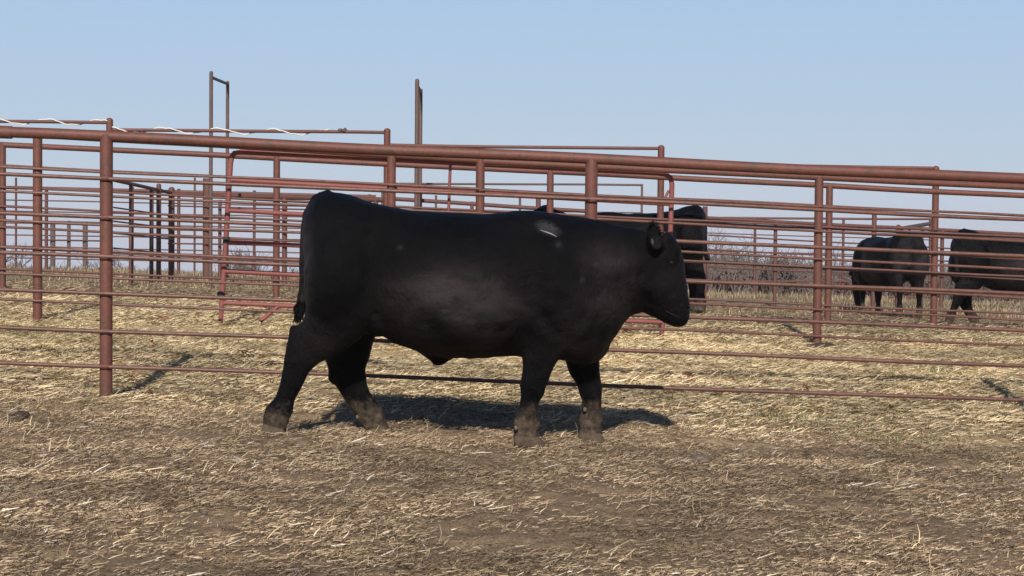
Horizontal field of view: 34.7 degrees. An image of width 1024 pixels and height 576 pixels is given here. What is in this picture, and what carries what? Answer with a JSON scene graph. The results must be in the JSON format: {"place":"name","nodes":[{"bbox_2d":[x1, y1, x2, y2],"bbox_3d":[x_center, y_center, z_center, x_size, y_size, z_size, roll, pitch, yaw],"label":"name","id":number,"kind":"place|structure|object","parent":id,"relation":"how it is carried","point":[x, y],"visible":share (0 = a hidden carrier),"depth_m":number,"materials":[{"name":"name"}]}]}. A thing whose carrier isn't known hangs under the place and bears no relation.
{"place":"outdoors","nodes":[
{"label":"outdoors","id":0,"kind":"place"},
{"bbox_2d":[0,270,1023,575],"bbox_3d":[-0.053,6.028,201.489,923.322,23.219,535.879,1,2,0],"label":"ground","id":1,"kind":"structure","parent":0,"point":[512,538],"depth_m":7.01,"materials":[{"name":"soil"}]},
{"bbox_2d":[6,249,28,265],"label":"bare tree","id":2,"kind":"object","parent":1,"relation":"on","point":[7,260],"visible":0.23,"depth_m":96.34,"materials":[{"name":"grey plant"}]},
{"bbox_2d":[6,239,32,266],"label":"bare tree","id":3,"kind":"object","parent":1,"relation":"on","point":[20,264],"visible":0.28,"depth_m":98.73,"materials":[{"name":"grey plant"}]},
{"bbox_2d":[12,411,29,418],"bbox_3d":[-2.674,0.696,8.933,0.094,0.054,0.094,0,2,-18],"label":"dung pat","id":4,"kind":"object","parent":1,"relation":"on","point":[22,414],"visible":0.87,"depth_m":8.91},
{"bbox_2d":[42,221,99,267],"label":"pipe fence","id":5,"kind":"object","parent":1,"relation":"on","point":[52,240],"visible":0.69,"depth_m":40.35,"materials":[{"name":"brown metal"}]},
{"bbox_2d":[71,257,97,268],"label":"bare tree","id":6,"kind":"object","parent":1,"relation":"on","point":[90,263],"visible":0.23,"depth_m":99.79,"materials":[{"name":"grey plant"}]},
{"bbox_2d":[113,181,174,284],"bbox_3d":[-6.121,-0.834,27.232,0.114,1.870,3.668,1,2,3],"label":"pipe fence","id":7,"kind":"object","parent":1,"relation":"on","point":[171,247],"visible":0.69,"depth_m":27.71,"materials":[{"name":"black metal"}]},
{"bbox_2d":[56,245,297,272],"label":"brush","id":8,"kind":"object","parent":1,"relation":"on","point":[246,267],"depth_m":76.75,"materials":[{"name":"brown plant"}]},
{"bbox_2d":[6,178,375,275],"bbox_3d":[-7.170,-1.137,33.398,8.791,2.239,0.093,0,2,-8],"label":"pipe fence","id":9,"kind":"object","parent":1,"relation":"on","point":[178,249],"visible":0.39,"depth_m":33.31,"materials":[{"name":"brown metal"}]},
{"bbox_2d":[209,71,228,287],"bbox_3d":[-4.899,-1.719,27.463,0.060,3.781,3.071,0,2,-5],"label":"overhead gate frame","id":10,"kind":"object","parent":1,"relation":"on","point":[212,78],"visible":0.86,"depth_m":25.96,"materials":[{"name":"brown metal"}]},
{"bbox_2d":[0,139,480,321],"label":"pipe fence","id":11,"kind":"object","parent":1,"relation":"on","point":[37,222],"visible":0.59,"depth_m":14.29,"materials":[{"name":"brown metal"}]},
{"bbox_2d":[259,360,282,365],"bbox_3d":[-1.776,0.553,12.024,0.167,0.046,0.145,2,2,35],"label":"dung pat","id":12,"kind":"object","parent":1,"relation":"on","point":[271,362],"visible":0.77,"depth_m":11.98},
{"bbox_2d":[168,178,382,287],"bbox_3d":[-4.077,-0.847,27.965,4.409,2.070,0.200,1,2,27],"label":"pipe fence","id":13,"kind":"object","parent":1,"relation":"on","point":[205,206],"visible":0.3,"depth_m":28.44,"materials":[{"name":"brown metal"}]},
{"bbox_2d":[414,79,422,206],"bbox_3d":[-1.582,-1.613,27.715,0.068,3.826,3.571,0,2,-2],"label":"overhead gate frame","id":14,"kind":"object","parent":1,"relation":"on","point":[418,125],"visible":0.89,"depth_m":25.94,"materials":[{"name":"metal"}]},
{"bbox_2d":[217,149,674,338],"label":"tube gate","id":15,"kind":"structure","parent":1,"relation":"on","point":[227,240],"depth_m":14.61,"materials":[{"name":"red metal"}]},
{"bbox_2d":[261,190,690,447],"bbox_3d":[-0.172,0.163,8.707,2.251,1.354,0.733,1,2,0],"label":"black bull","id":16,"kind":"object","parent":1,"relation":"on","point":[540,293],"visible":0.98,"depth_m":8.47,"materials":[{"name":"black"}]},
{"bbox_2d":[396,194,584,212],"bbox_3d":[-0.414,-0.640,27.252,3.449,1.930,0.117,0,2,-11],"label":"pipe fence","id":17,"kind":"object","parent":1,"relation":"on","point":[470,204],"visible":0.13,"depth_m":27.21,"materials":[{"name":"brown metal"}]},
{"bbox_2d":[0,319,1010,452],"bbox_3d":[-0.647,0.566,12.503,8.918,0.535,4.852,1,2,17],"label":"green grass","id":18,"kind":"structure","parent":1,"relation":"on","point":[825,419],"depth_m":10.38,"materials":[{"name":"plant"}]},
{"bbox_2d":[0,126,1023,401],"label":"pipe fence","id":19,"kind":"object","parent":1,"relation":"on","point":[106,256],"visible":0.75,"depth_m":10.08,"materials":[{"name":"brown metal"}]},
{"bbox_2d":[0,142,1023,319],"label":"pipe fence","id":20,"kind":"object","parent":1,"relation":"on","point":[829,187],"visible":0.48,"depth_m":18.60,"materials":[{"name":"brown metal"}]},
{"bbox_2d":[0,118,1023,324],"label":"pipe fence","id":21,"kind":"object","parent":1,"relation":"on","point":[386,132],"visible":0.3,"depth_m":19.47,"materials":[{"name":"brown metal"}]},
{"bbox_2d":[0,118,106,125],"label":"twine","id":22,"kind":"object","parent":21,"relation":"attached to","point":[54,120],"visible":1,"depth_m":19.33,"materials":[{"name":"white fabric"}]},
{"bbox_2d":[112,127,329,135],"bbox_3d":[-3.444,-1.853,19.382,2.577,0.098,0.081,0,2,-1],"label":"twine","id":23,"kind":"object","parent":21,"relation":"attached to","point":[224,129],"visible":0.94,"depth_m":19.37,"materials":[{"name":"white fabric"}]},
{"bbox_2d":[0,338,1023,575],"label":"manure crumbs","id":24,"kind":"object","parent":1,"relation":"on","point":[452,422],"visible":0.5,"depth_m":8.16,"materials":[{"name":"brown soil"}]},
{"bbox_2d":[381,183,642,212],"bbox_3d":[-0.011,-0.878,31.462,5.226,2.311,0.073,0,2,-11],"label":"pipe fence","id":25,"kind":"object","parent":1,"relation":"on","point":[583,184],"visible":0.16,"depth_m":31.49,"materials":[{"name":"brown metal"}]},
{"bbox_2d":[0,351,1023,575],"bbox_3d":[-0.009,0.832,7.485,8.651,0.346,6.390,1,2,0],"label":"foreground straw","id":26,"kind":"object","parent":1,"relation":"on","point":[508,568],"visible":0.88,"depth_m":7.09,"materials":[{"name":"beige plant"}]},
{"bbox_2d":[0,287,1023,447],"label":"bedding straw","id":27,"kind":"object","parent":1,"relation":"on","point":[654,342],"visible":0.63,"depth_m":12.38,"materials":[{"name":"beige plant"}]},
{"bbox_2d":[155,315,172,322],"bbox_3d":[-3.127,0.275,14.713,0.160,0.073,0.066,1,2,0],"label":"corn husk","id":28,"kind":"object","parent":27,"relation":"on","point":[164,317],"visible":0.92,"depth_m":14.71,"materials":[{"name":"beige plant"}]},
{"bbox_2d":[237,349,257,356],"bbox_3d":[-1.991,0.495,12.322,0.151,0.073,0.093,0,2,-14],"label":"corn husk","id":29,"kind":"object","parent":27,"relation":"on","point":[245,352],"visible":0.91,"depth_m":12.30,"materials":[{"name":"beige plant"}]},
{"bbox_2d":[0,278,1023,347],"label":"pen litter","id":30,"kind":"object","parent":1,"relation":"on","point":[24,284],"visible":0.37,"depth_m":20.11,"materials":[{"name":"plant"}]},
{"bbox_2d":[6,263,1023,324],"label":"dry grass","id":31,"kind":"structure","parent":1,"relation":"on","point":[1006,304],"depth_m":31.28,"materials":[{"name":"plant"}]},
{"bbox_2d":[534,204,709,314],"bbox_3d":[1.273,-0.361,20.703,2.440,1.466,0.758,1,2,0],"label":"black cow","id":32,"kind":"object","parent":1,"relation":"on","point":[692,270],"visible":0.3,"depth_m":20.47},
{"bbox_2d":[684,373,695,381],"bbox_3d":[1.308,0.659,12.019,0.099,0.073,0.034,0,2,-15],"label":"corn husk","id":33,"kind":"object","parent":1,"relation":"on","point":[692,376],"visible":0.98,"depth_m":12.02,"materials":[{"name":"beige plant"}]},
{"bbox_2d":[689,454,711,464],"bbox_3d":[0.957,0.878,8.348,0.120,0.062,0.117,1,2,0],"label":"dirt clod","id":34,"kind":"object","parent":1,"relation":"on","point":[704,458],"visible":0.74,"depth_m":8.31,"materials":[{"name":"brown soil"}]},
{"bbox_2d":[715,557,732,563],"bbox_3d":[0.735,0.951,5.690,0.061,0.036,0.065,1,2,0],"label":"dirt clod","id":35,"kind":"object","parent":1,"relation":"on","point":[725,558],"visible":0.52,"depth_m":5.67,"materials":[{"name":"brown soil"}]},
{"bbox_2d":[707,228,757,260],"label":"bare tree","id":36,"kind":"object","parent":1,"relation":"on","point":[723,245],"visible":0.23,"depth_m":75.41,"materials":[{"name":"grey plant"}]},
{"bbox_2d":[707,234,771,261],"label":"bare tree","id":37,"kind":"object","parent":1,"relation":"on","point":[738,256],"visible":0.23,"depth_m":85.09,"materials":[{"name":"brown plant"}]},
{"bbox_2d":[476,159,1023,346],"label":"pipe fence","id":38,"kind":"object","parent":1,"relation":"on","point":[817,309],"visible":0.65,"depth_m":15.15,"materials":[{"name":"brown metal"}]},
{"bbox_2d":[792,249,809,264],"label":"bare tree","id":39,"kind":"object","parent":1,"relation":"on","point":[800,259],"visible":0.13,"depth_m":94.84,"materials":[{"name":"grey plant"}]},
{"bbox_2d":[707,217,931,298],"bbox_3d":[6.543,-0.585,36.978,5.889,2.037,0.101,1,2,0],"label":"pipe fence","id":40,"kind":"object","parent":1,"relation":"on","point":[843,237],"visible":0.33,"depth_m":36.95,"materials":[{"name":"brown metal"}]},
{"bbox_2d":[807,342,838,348],"bbox_3d":[2.827,0.534,14.964,0.317,0.072,0.217,1,2,0],"label":"dung pat","id":41,"kind":"object","parent":1,"relation":"on","point":[822,344],"visible":0.42,"depth_m":14.94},
{"bbox_2d":[687,240,1023,303],"bbox_3d":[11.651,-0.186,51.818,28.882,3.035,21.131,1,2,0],"label":"brush","id":42,"kind":"object","parent":1,"relation":"on","point":[729,274],"visible":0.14,"depth_m":42.81,"materials":[{"name":"brown plant"}]},
{"bbox_2d":[702,206,1023,308],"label":"pipe fence","id":43,"kind":"object","parent":1,"relation":"on","point":[874,225],"visible":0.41,"depth_m":28.40,"materials":[{"name":"brown metal"}]},
{"bbox_2d":[849,230,929,318],"bbox_3d":[5.932,-0.212,26.153,0.751,1.419,2.016,0,2,-16],"label":"black cow","id":44,"kind":"object","parent":1,"relation":"on","point":[884,279],"visible":0.64,"depth_m":25.39},
{"bbox_2d":[894,222,930,308],"bbox_3d":[7.327,-0.360,30.000,0.640,1.710,0.100,1,2,0],"label":"leaning pole","id":45,"kind":"object","parent":1,"relation":"on","point":[921,225],"visible":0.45,"depth_m":29.96,"materials":[{"name":"metal"}]},
{"bbox_2d":[944,228,1023,323],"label":"black cow","id":46,"kind":"object","parent":1,"relation":"on","point":[966,245],"visible":0.59,"depth_m":21.75},
{"bbox_2d":[0,0,1023,273],"label":"sky","id":47,"kind":"structure","parent":0,"point":[940,83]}
]}

